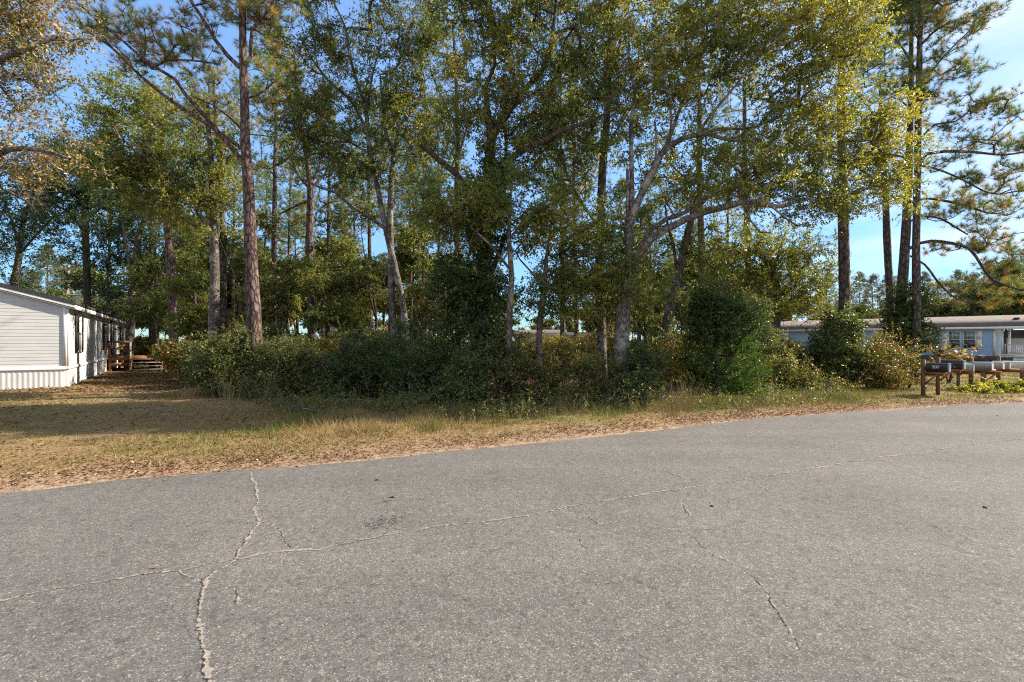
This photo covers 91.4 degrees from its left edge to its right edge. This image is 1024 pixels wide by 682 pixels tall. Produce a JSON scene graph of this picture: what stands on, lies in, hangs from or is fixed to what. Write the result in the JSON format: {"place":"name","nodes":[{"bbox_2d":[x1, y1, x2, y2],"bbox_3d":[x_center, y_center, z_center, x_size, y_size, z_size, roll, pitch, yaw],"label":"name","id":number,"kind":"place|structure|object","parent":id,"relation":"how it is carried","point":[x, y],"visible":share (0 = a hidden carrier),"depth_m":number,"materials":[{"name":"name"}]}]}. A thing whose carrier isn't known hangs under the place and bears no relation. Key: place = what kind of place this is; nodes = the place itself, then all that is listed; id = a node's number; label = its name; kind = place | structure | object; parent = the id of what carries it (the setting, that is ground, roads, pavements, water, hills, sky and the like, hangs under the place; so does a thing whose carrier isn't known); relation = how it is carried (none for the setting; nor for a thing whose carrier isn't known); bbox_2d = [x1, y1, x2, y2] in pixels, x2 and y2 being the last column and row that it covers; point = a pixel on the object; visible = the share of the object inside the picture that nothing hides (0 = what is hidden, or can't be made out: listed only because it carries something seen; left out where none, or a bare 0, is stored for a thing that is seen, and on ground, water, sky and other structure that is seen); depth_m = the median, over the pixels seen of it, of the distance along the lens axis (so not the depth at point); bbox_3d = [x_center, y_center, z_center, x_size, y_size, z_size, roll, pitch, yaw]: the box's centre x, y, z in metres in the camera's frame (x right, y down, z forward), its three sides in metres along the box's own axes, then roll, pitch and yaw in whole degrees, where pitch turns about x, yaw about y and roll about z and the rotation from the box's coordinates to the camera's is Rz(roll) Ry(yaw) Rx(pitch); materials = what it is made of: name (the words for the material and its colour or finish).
{"place":"outdoors","nodes":[
{"label":"outdoors","id":0,"kind":"place"},
{"bbox_2d":[0,403,1023,681],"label":"road","id":1,"kind":"structure","parent":0,"point":[864,571],"depth_m":3.67,"materials":[{"name":"grey asphalt"}]},
{"bbox_2d":[195,473,260,681],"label":"road crack","id":2,"kind":"object","parent":1,"relation":"on","point":[207,669],"visible":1,"depth_m":3.07,"materials":[{"name":"beige asphalt"}]},
{"bbox_2d":[0,401,1016,623],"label":"pine straw","id":3,"kind":"object","parent":1,"relation":"on","point":[457,455],"visible":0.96,"depth_m":6.90,"materials":[{"name":"brown plant"}]},
{"bbox_2d":[0,438,1023,600],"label":"road crack","id":4,"kind":"object","parent":1,"relation":"on","point":[301,549],"visible":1,"depth_m":4.30,"materials":[{"name":"grey asphalt"}]},
{"bbox_2d":[176,433,1021,648],"bbox_3d":[2.067,1.635,5.177,8.975,0.001,4.477,0,0,-39],"label":"road crack","id":5,"kind":"object","parent":1,"relation":"on","point":[239,598],"visible":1,"depth_m":4.01,"materials":[{"name":"grey asphalt"}]},
{"bbox_2d":[0,341,1023,492],"bbox_3d":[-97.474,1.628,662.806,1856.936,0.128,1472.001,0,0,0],"label":"ground","id":6,"kind":"structure","parent":0,"point":[20,459],"depth_m":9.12,"materials":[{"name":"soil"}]},
{"bbox_2d":[26,243,65,292],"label":"tree","id":7,"kind":"object","parent":6,"relation":"on","point":[47,270],"visible":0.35,"depth_m":61.62,"materials":[{"name":"green plant"}]},
{"bbox_2d":[0,160,96,293],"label":"oak tree","id":8,"kind":"object","parent":6,"relation":"on","point":[20,242],"visible":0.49,"depth_m":30.82,"materials":[{"name":"green plant"}]},
{"bbox_2d":[0,283,125,389],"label":"mobile home","id":9,"kind":"object","parent":6,"relation":"on","point":[46,340],"visible":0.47,"depth_m":16.94,"materials":[{"name":"white plastic"}]},
{"bbox_2d":[0,0,130,225],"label":"oak tree","id":10,"kind":"object","parent":6,"relation":"on","point":[24,23],"visible":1,"depth_m":9.66,"materials":[{"name":"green plant"}]},
{"bbox_2d":[0,120,162,340],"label":"oak tree","id":11,"kind":"object","parent":6,"relation":"on","point":[83,201],"visible":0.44,"depth_m":27.57,"materials":[{"name":"green plant"}]},
{"bbox_2d":[59,252,192,331],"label":"broadleaf tree","id":12,"kind":"object","parent":6,"relation":"on","point":[77,275],"visible":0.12,"depth_m":43.58,"materials":[{"name":"green plant"}]},
{"bbox_2d":[108,341,168,371],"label":"wooden deck","id":13,"kind":"structure","parent":6,"relation":"on","point":[129,357],"depth_m":26.34,"materials":[{"name":"red wood"}]},
{"bbox_2d":[77,180,205,370],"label":"oak tree","id":14,"kind":"object","parent":6,"relation":"on","point":[136,242],"visible":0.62,"depth_m":26.67,"materials":[{"name":"green plant"}]},
{"bbox_2d":[122,338,167,368],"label":"understory shrub","id":15,"kind":"object","parent":6,"relation":"on","point":[142,348],"visible":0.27,"depth_m":28.31,"materials":[{"name":"green plant"}]},
{"bbox_2d":[109,78,187,367],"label":"pine tree","id":16,"kind":"object","parent":6,"relation":"on","point":[151,333],"visible":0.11,"depth_m":29.86,"materials":[{"name":"green plant"}]},
{"bbox_2d":[50,49,266,340],"bbox_3d":[-13.728,-4.731,20.082,8.259,13.009,4.637,0,0,0],"label":"oak tree","id":17,"kind":"object","parent":6,"relation":"on","point":[131,166],"visible":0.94,"depth_m":19.55,"materials":[{"name":"green plant"}]},
{"bbox_2d":[110,233,207,370],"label":"broadleaf tree","id":18,"kind":"object","parent":6,"relation":"on","point":[149,309],"visible":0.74,"depth_m":26.04,"materials":[{"name":"green plant"}]},
{"bbox_2d":[128,122,204,373],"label":"pine tree","id":19,"kind":"object","parent":6,"relation":"on","point":[170,273],"visible":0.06,"depth_m":23.87,"materials":[{"name":"green plant"}]},
{"bbox_2d":[143,336,198,383],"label":"understory shrub","id":20,"kind":"object","parent":6,"relation":"on","point":[168,354],"visible":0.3,"depth_m":18.43,"materials":[{"name":"green plant"}]},
{"bbox_2d":[54,0,311,393],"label":"pine tree","id":21,"kind":"object","parent":6,"relation":"on","point":[258,16],"visible":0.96,"depth_m":14.87,"materials":[{"name":"green plant"}]},
{"bbox_2d":[155,133,226,316],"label":"pine tree","id":22,"kind":"object","parent":6,"relation":"on","point":[194,293],"visible":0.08,"depth_m":30.93,"materials":[{"name":"green plant"}]},
{"bbox_2d":[155,265,228,341],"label":"broadleaf tree","id":23,"kind":"object","parent":6,"relation":"on","point":[186,324],"visible":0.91,"depth_m":22.02,"materials":[{"name":"green plant"}]},
{"bbox_2d":[133,56,265,339],"bbox_3d":[-14.441,-5.636,22.976,6.301,14.813,2.706,0,0,0],"label":"pine tree","id":24,"kind":"object","parent":6,"relation":"on","point":[210,82],"visible":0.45,"depth_m":22.90,"materials":[{"name":"green plant"}]},
{"bbox_2d":[177,265,268,332],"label":"broadleaf tree","id":25,"kind":"object","parent":6,"relation":"on","point":[200,299],"visible":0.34,"depth_m":33.07,"materials":[{"name":"green plant"}]},
{"bbox_2d":[200,154,266,328],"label":"pine tree","id":26,"kind":"object","parent":6,"relation":"on","point":[234,249],"visible":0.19,"depth_m":36.00,"materials":[{"name":"green plant"}]},
{"bbox_2d":[161,203,311,328],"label":"broadleaf tree","id":27,"kind":"object","parent":6,"relation":"on","point":[267,278],"visible":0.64,"depth_m":22.33,"materials":[{"name":"green plant"}]},
{"bbox_2d":[170,315,341,400],"bbox_3d":[-7.537,0.905,15.247,5.504,3.387,4.742,0,0,0],"label":"hedge","id":28,"kind":"object","parent":6,"relation":"on","point":[281,357],"visible":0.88,"depth_m":14.43,"materials":[{"name":"green plant"}]},
{"bbox_2d":[227,249,295,329],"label":"broadleaf tree","id":29,"kind":"object","parent":6,"relation":"on","point":[240,257],"visible":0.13,"depth_m":29.52,"materials":[{"name":"green plant"}]},
{"bbox_2d":[236,157,287,329],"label":"pine tree","id":30,"kind":"object","parent":6,"relation":"on","point":[261,183],"visible":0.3,"depth_m":41.85,"materials":[{"name":"green plant"}]},
{"bbox_2d":[225,280,300,342],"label":"broadleaf tree","id":31,"kind":"object","parent":6,"relation":"on","point":[280,297],"visible":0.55,"depth_m":20.22,"materials":[{"name":"green plant"}]},
{"bbox_2d":[219,19,322,325],"bbox_3d":[-12.968,-7.932,26.964,5.619,19.365,5.167,0,0,-24],"label":"pine tree","id":32,"kind":"object","parent":6,"relation":"on","point":[274,202],"visible":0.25,"depth_m":26.95,"materials":[{"name":"green plant"}]},
{"bbox_2d":[226,43,346,344],"bbox_3d":[-9.267,-5.373,20.867,4.955,14.283,2.633,0,0,0],"label":"pine tree","id":33,"kind":"object","parent":6,"relation":"on","point":[309,234],"visible":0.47,"depth_m":20.89,"materials":[{"name":"green plant"}]},
{"bbox_2d":[257,136,316,329],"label":"pine tree","id":34,"kind":"object","parent":6,"relation":"on","point":[289,191],"visible":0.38,"depth_m":32.86,"materials":[{"name":"green plant"}]},
{"bbox_2d":[277,189,315,333],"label":"pine tree","id":35,"kind":"object","parent":6,"relation":"on","point":[293,242],"visible":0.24,"depth_m":44.59,"materials":[{"name":"green plant"}]},
{"bbox_2d":[230,208,367,303],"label":"broadleaf tree","id":36,"kind":"object","parent":6,"relation":"on","point":[334,227],"visible":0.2,"depth_m":31.65,"materials":[{"name":"green plant"}]},
{"bbox_2d":[282,106,365,337],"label":"pine tree","id":37,"kind":"object","parent":6,"relation":"on","point":[328,206],"visible":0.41,"depth_m":25.84,"materials":[{"name":"green plant"}]},
{"bbox_2d":[290,234,373,337],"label":"broadleaf tree","id":38,"kind":"object","parent":6,"relation":"on","point":[333,313],"visible":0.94,"depth_m":20.34,"materials":[{"name":"green plant"}]},
{"bbox_2d":[300,245,387,338],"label":"broadleaf tree","id":39,"kind":"object","parent":6,"relation":"on","point":[366,306],"visible":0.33,"depth_m":25.18,"materials":[{"name":"green plant"}]},
{"bbox_2d":[288,317,406,400],"bbox_3d":[-4.385,0.743,14.422,3.680,3.012,2.764,0,0,17],"label":"shrub","id":40,"kind":"object","parent":6,"relation":"on","point":[357,364],"visible":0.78,"depth_m":14.12,"materials":[{"name":"green plant"}]},
{"bbox_2d":[252,0,473,386],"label":"oak tree","id":41,"kind":"object","parent":6,"relation":"on","point":[403,98],"visible":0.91,"depth_m":16.76,"materials":[{"name":"green plant"}]},
{"bbox_2d":[293,194,441,332],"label":"broadleaf tree","id":42,"kind":"object","parent":6,"relation":"on","point":[355,287],"visible":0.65,"depth_m":21.07,"materials":[{"name":"green plant"}]},
{"bbox_2d":[332,85,409,331],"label":"pine tree","id":43,"kind":"object","parent":6,"relation":"on","point":[372,120],"visible":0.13,"depth_m":30.79,"materials":[{"name":"green plant"}]},
{"bbox_2d":[342,247,420,326],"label":"broadleaf tree","id":44,"kind":"object","parent":6,"relation":"on","point":[384,300],"visible":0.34,"depth_m":38.96,"materials":[{"name":"green plant"}]},
{"bbox_2d":[352,99,429,333],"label":"pine tree","id":45,"kind":"object","parent":6,"relation":"on","point":[394,199],"visible":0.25,"depth_m":27.54,"materials":[{"name":"green plant"}]},
{"bbox_2d":[358,257,428,316],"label":"broadleaf tree","id":46,"kind":"object","parent":6,"relation":"on","point":[414,279],"visible":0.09,"depth_m":45.13,"materials":[{"name":"green plant"}]},
{"bbox_2d":[341,382,450,412],"bbox_3d":[-2.718,1.546,12.045,2.934,1.307,2.219,0,0,0],"label":"weed patch","id":47,"kind":"object","parent":6,"relation":"on","point":[401,399],"visible":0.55,"depth_m":11.82,"materials":[{"name":"green plant"}]},
{"bbox_2d":[363,279,448,344],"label":"broadleaf tree","id":48,"kind":"object","parent":6,"relation":"on","point":[422,313],"visible":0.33,"depth_m":20.15,"materials":[{"name":"green plant"}]},
{"bbox_2d":[352,309,479,402],"bbox_3d":[-2.413,0.975,13.907,3.218,3.828,4.151,0,0,-34],"label":"shrub","id":49,"kind":"object","parent":6,"relation":"on","point":[426,366],"visible":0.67,"depth_m":13.39,"materials":[{"name":"green plant"}]},
{"bbox_2d":[385,116,453,340],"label":"pine tree","id":50,"kind":"object","parent":6,"relation":"on","point":[429,167],"visible":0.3,"depth_m":24.64,"materials":[{"name":"green plant"}]},
{"bbox_2d":[395,247,449,328],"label":"broadleaf tree","id":51,"kind":"object","parent":6,"relation":"on","point":[400,257],"visible":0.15,"depth_m":39.59,"materials":[{"name":"green plant"}]},
{"bbox_2d":[393,219,474,338],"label":"broadleaf tree","id":52,"kind":"object","parent":6,"relation":"on","point":[406,232],"visible":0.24,"depth_m":18.46,"materials":[{"name":"green plant"}]},
{"bbox_2d":[403,100,474,275],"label":"pine tree","id":53,"kind":"object","parent":6,"relation":"on","point":[438,247],"visible":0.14,"depth_m":32.68,"materials":[{"name":"green plant"}]},
{"bbox_2d":[399,0,510,344],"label":"pine tree","id":54,"kind":"object","parent":6,"relation":"on","point":[455,74],"visible":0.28,"depth_m":18.44,"materials":[{"name":"green plant"}]},
{"bbox_2d":[417,308,539,407],"bbox_3d":[-0.784,0.904,12.483,3.306,3.546,2.336,0,0,-20],"label":"shrub","id":55,"kind":"object","parent":6,"relation":"on","point":[461,360],"visible":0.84,"depth_m":12.37,"materials":[{"name":"green plant"}]},
{"bbox_2d":[399,150,598,404],"bbox_3d":[-0.304,-1.517,12.560,5.210,6.578,2.596,0,0,0],"label":"oak tree","id":56,"kind":"object","parent":6,"relation":"on","point":[488,207],"visible":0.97,"depth_m":12.44,"materials":[{"name":"green plant"}]},
{"bbox_2d":[0,367,1023,566],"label":"fallen leaves","id":57,"kind":"object","parent":6,"relation":"on","point":[746,416],"depth_m":9.26,"materials":[{"name":"brown plant"}]},
{"bbox_2d":[408,0,645,401],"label":"oak tree","id":58,"kind":"object","parent":6,"relation":"on","point":[513,96],"visible":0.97,"depth_m":13.25,"materials":[{"name":"green plant"}]},
{"bbox_2d":[396,130,534,386],"bbox_3d":[-1.195,-1.913,13.147,3.719,7.365,2.699,0,0,0],"label":"climbing ivy","id":59,"kind":"object","parent":58,"relation":"attached to","point":[466,298],"visible":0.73,"depth_m":13.08,"materials":[{"name":"green plant"}]},
{"bbox_2d":[479,319,575,406],"bbox_3d":[0.290,1.029,12.653,3.183,3.233,2.246,0,0,27],"label":"bramble","id":60,"kind":"object","parent":6,"relation":"on","point":[516,382],"visible":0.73,"depth_m":12.41,"materials":[{"name":"green plant"}]},
{"bbox_2d":[219,370,860,423],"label":"weeds","id":61,"kind":"object","parent":6,"relation":"on","point":[324,406],"visible":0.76,"depth_m":11.72,"materials":[{"name":"green plant"}]},
{"bbox_2d":[489,316,632,384],"bbox_3d":[1.611,0.633,17.769,6.183,3.132,2.832,0,0,0],"label":"thicket","id":62,"kind":"object","parent":6,"relation":"on","point":[567,351],"visible":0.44,"depth_m":17.74,"materials":[{"name":"green plant"}]},
{"bbox_2d":[517,52,610,337],"bbox_3d":[2.787,-7.021,26.851,5.260,17.551,4.706,0,0,5],"label":"pine tree","id":63,"kind":"object","parent":6,"relation":"on","point":[563,328],"visible":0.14,"depth_m":26.95,"materials":[{"name":"green plant"}]},
{"bbox_2d":[539,82,621,339],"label":"pine tree","id":64,"kind":"object","parent":6,"relation":"on","point":[576,328],"visible":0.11,"depth_m":29.84,"materials":[{"name":"green plant"}]},
{"bbox_2d":[526,337,639,404],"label":"shrub","id":65,"kind":"object","parent":6,"relation":"on","point":[585,370],"visible":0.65,"depth_m":12.78,"materials":[{"name":"green plant"}]},
{"bbox_2d":[492,189,681,392],"bbox_3d":[1.892,-1.161,13.547,5.418,5.872,2.878,0,0,0],"label":"oak tree","id":66,"kind":"object","parent":6,"relation":"on","point":[563,289],"visible":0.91,"depth_m":13.16,"materials":[{"name":"green plant"}]},
{"bbox_2d":[528,0,699,386],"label":"oak tree","id":67,"kind":"object","parent":6,"relation":"on","point":[601,331],"visible":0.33,"depth_m":14.86,"materials":[{"name":"green plant"}]},
{"bbox_2d":[587,325,688,406],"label":"shrub","id":68,"kind":"object","parent":6,"relation":"on","point":[635,380],"visible":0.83,"depth_m":12.46,"materials":[{"name":"green plant"}]},
{"bbox_2d":[606,185,683,344],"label":"oak tree","id":69,"kind":"object","parent":6,"relation":"on","point":[639,323],"visible":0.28,"depth_m":17.94,"materials":[{"name":"green plant"}]},
{"bbox_2d":[634,162,678,335],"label":"pine tree","id":70,"kind":"object","parent":6,"relation":"on","point":[648,199],"visible":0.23,"depth_m":32.68,"materials":[{"name":"green plant"}]},
{"bbox_2d":[629,260,687,342],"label":"broadleaf tree","id":71,"kind":"object","parent":6,"relation":"on","point":[634,331],"visible":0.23,"depth_m":24.36,"materials":[{"name":"green plant"}]},
{"bbox_2d":[619,256,708,315],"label":"broadleaf tree","id":72,"kind":"object","parent":6,"relation":"on","point":[694,275],"visible":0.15,"depth_m":40.51,"materials":[{"name":"green plant"}]},
{"bbox_2d":[589,120,753,388],"bbox_3d":[5.387,-3.130,17.617,5.648,9.833,3.606,0,0,32],"label":"oak tree","id":73,"kind":"object","parent":6,"relation":"on","point":[686,241],"visible":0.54,"depth_m":17.06,"materials":[{"name":"green plant"}]},
{"bbox_2d":[636,316,725,394],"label":"shrub","id":74,"kind":"object","parent":6,"relation":"on","point":[670,374],"visible":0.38,"depth_m":14.36,"materials":[{"name":"green plant"}]},
{"bbox_2d":[659,37,741,327],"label":"pine tree","id":75,"kind":"object","parent":6,"relation":"on","point":[700,220],"visible":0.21,"depth_m":23.90,"materials":[{"name":"green plant"}]},
{"bbox_2d":[670,338,746,385],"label":"understory shrub","id":76,"kind":"object","parent":6,"relation":"on","point":[725,356],"visible":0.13,"depth_m":17.03,"materials":[{"name":"green plant"}]},
{"bbox_2d":[703,142,754,281],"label":"pine tree","id":77,"kind":"object","parent":6,"relation":"on","point":[727,215],"visible":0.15,"depth_m":35.72,"materials":[{"name":"green plant"}]},
{"bbox_2d":[660,268,799,397],"bbox_3d":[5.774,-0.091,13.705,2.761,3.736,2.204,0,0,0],"label":"cedar tree","id":78,"kind":"object","parent":6,"relation":"on","point":[738,381],"visible":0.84,"depth_m":13.50,"materials":[{"name":"green plant"}]},
{"bbox_2d":[694,29,791,298],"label":"pine tree","id":79,"kind":"object","parent":6,"relation":"on","point":[744,115],"visible":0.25,"depth_m":25.94,"materials":[{"name":"green plant"}]},
{"bbox_2d":[735,280,797,378],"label":"climbing vine","id":80,"kind":"object","parent":6,"relation":"on","point":[768,340],"visible":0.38,"depth_m":15.55,"materials":[{"name":"green plant"}]},
{"bbox_2d":[724,340,817,392],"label":"shrub","id":81,"kind":"object","parent":6,"relation":"on","point":[790,364],"visible":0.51,"depth_m":15.22,"materials":[{"name":"green plant"}]},
{"bbox_2d":[684,208,864,335],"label":"oak tree","id":82,"kind":"object","parent":6,"relation":"on","point":[762,251],"visible":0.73,"depth_m":24.50,"materials":[{"name":"green plant"}]},
{"bbox_2d":[612,0,953,402],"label":"oak tree","id":83,"kind":"object","parent":6,"relation":"on","point":[694,22],"visible":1,"depth_m":12.93,"materials":[{"name":"green plant"}]},
{"bbox_2d":[762,353,870,393],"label":"bramble","id":84,"kind":"object","parent":6,"relation":"on","point":[838,380],"visible":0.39,"depth_m":15.20,"materials":[{"name":"green plant"}]},
{"bbox_2d":[782,0,908,386],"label":"pine tree","id":85,"kind":"object","parent":6,"relation":"on","point":[844,266],"visible":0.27,"depth_m":17.37,"materials":[{"name":"green plant"}]},
{"bbox_2d":[795,299,902,390],"bbox_3d":[10.965,0.743,16.833,3.473,4.470,2.866,0,0,0],"label":"shrub","id":86,"kind":"object","parent":6,"relation":"on","point":[834,334],"visible":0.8,"depth_m":16.39,"materials":[{"name":"green plant"}]},
{"bbox_2d":[850,271,877,312],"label":"pine tree","id":87,"kind":"object","parent":6,"relation":"on","point":[858,288],"visible":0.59,"depth_m":79.72,"materials":[{"name":"green plant"}]},
{"bbox_2d":[826,322,931,392],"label":"shrub","id":88,"kind":"object","parent":6,"relation":"on","point":[881,353],"visible":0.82,"depth_m":15.97,"materials":[{"name":"green plant"}]},
{"bbox_2d":[852,53,923,345],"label":"pine tree","id":89,"kind":"object","parent":6,"relation":"on","point":[887,250],"visible":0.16,"depth_m":21.92,"materials":[{"name":"plant"}]},
{"bbox_2d":[768,315,1023,360],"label":"mobile home","id":90,"kind":"object","parent":6,"relation":"on","point":[986,332],"visible":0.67,"depth_m":40.05,"materials":[{"name":"blue"}]},
{"bbox_2d":[862,322,943,390],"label":"shrub","id":91,"kind":"object","parent":6,"relation":"on","point":[912,364],"visible":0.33,"depth_m":16.70,"materials":[{"name":"green plant"}]},
{"bbox_2d":[847,0,1023,378],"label":"pine tree","id":92,"kind":"object","parent":6,"relation":"on","point":[922,21],"visible":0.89,"depth_m":19.84,"materials":[{"name":"green plant"}]},
{"bbox_2d":[863,0,1023,365],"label":"pine tree","id":93,"kind":"object","parent":6,"relation":"on","point":[975,245],"visible":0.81,"depth_m":20.85,"materials":[{"name":"green plant"}]},
{"bbox_2d":[870,279,967,360],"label":"climbing vine","id":94,"kind":"object","parent":93,"relation":"attached to","point":[899,316],"visible":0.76,"depth_m":20.12,"materials":[{"name":"green plant"}]},
{"bbox_2d":[913,343,984,382],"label":"shrub","id":95,"kind":"object","parent":6,"relation":"on","point":[948,353],"visible":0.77,"depth_m":18.82,"materials":[{"name":"green plant"}]},
{"bbox_2d":[925,283,994,316],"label":"broadleaf tree","id":96,"kind":"object","parent":6,"relation":"on","point":[961,312],"visible":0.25,"depth_m":64.29,"materials":[{"name":"green plant"}]},
{"bbox_2d":[951,287,1017,315],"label":"broadleaf tree","id":97,"kind":"object","parent":6,"relation":"on","point":[977,310],"visible":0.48,"depth_m":57.50,"materials":[{"name":"green plant"}]},
{"bbox_2d":[947,373,1023,393],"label":"ground cover","id":98,"kind":"object","parent":6,"relation":"on","point":[998,386],"visible":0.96,"depth_m":15.64,"materials":[{"name":"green plant"}]},
{"bbox_2d":[990,272,1023,314],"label":"broadleaf tree","id":99,"kind":"object","parent":6,"relation":"on","point":[1015,308],"visible":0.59,"depth_m":55.56,"materials":[{"name":"green plant"}]},
{"bbox_2d":[0,0,1023,340],"label":"sky","id":100,"kind":"structure","parent":0,"point":[1004,41],"materials":[{"name":"blue"}]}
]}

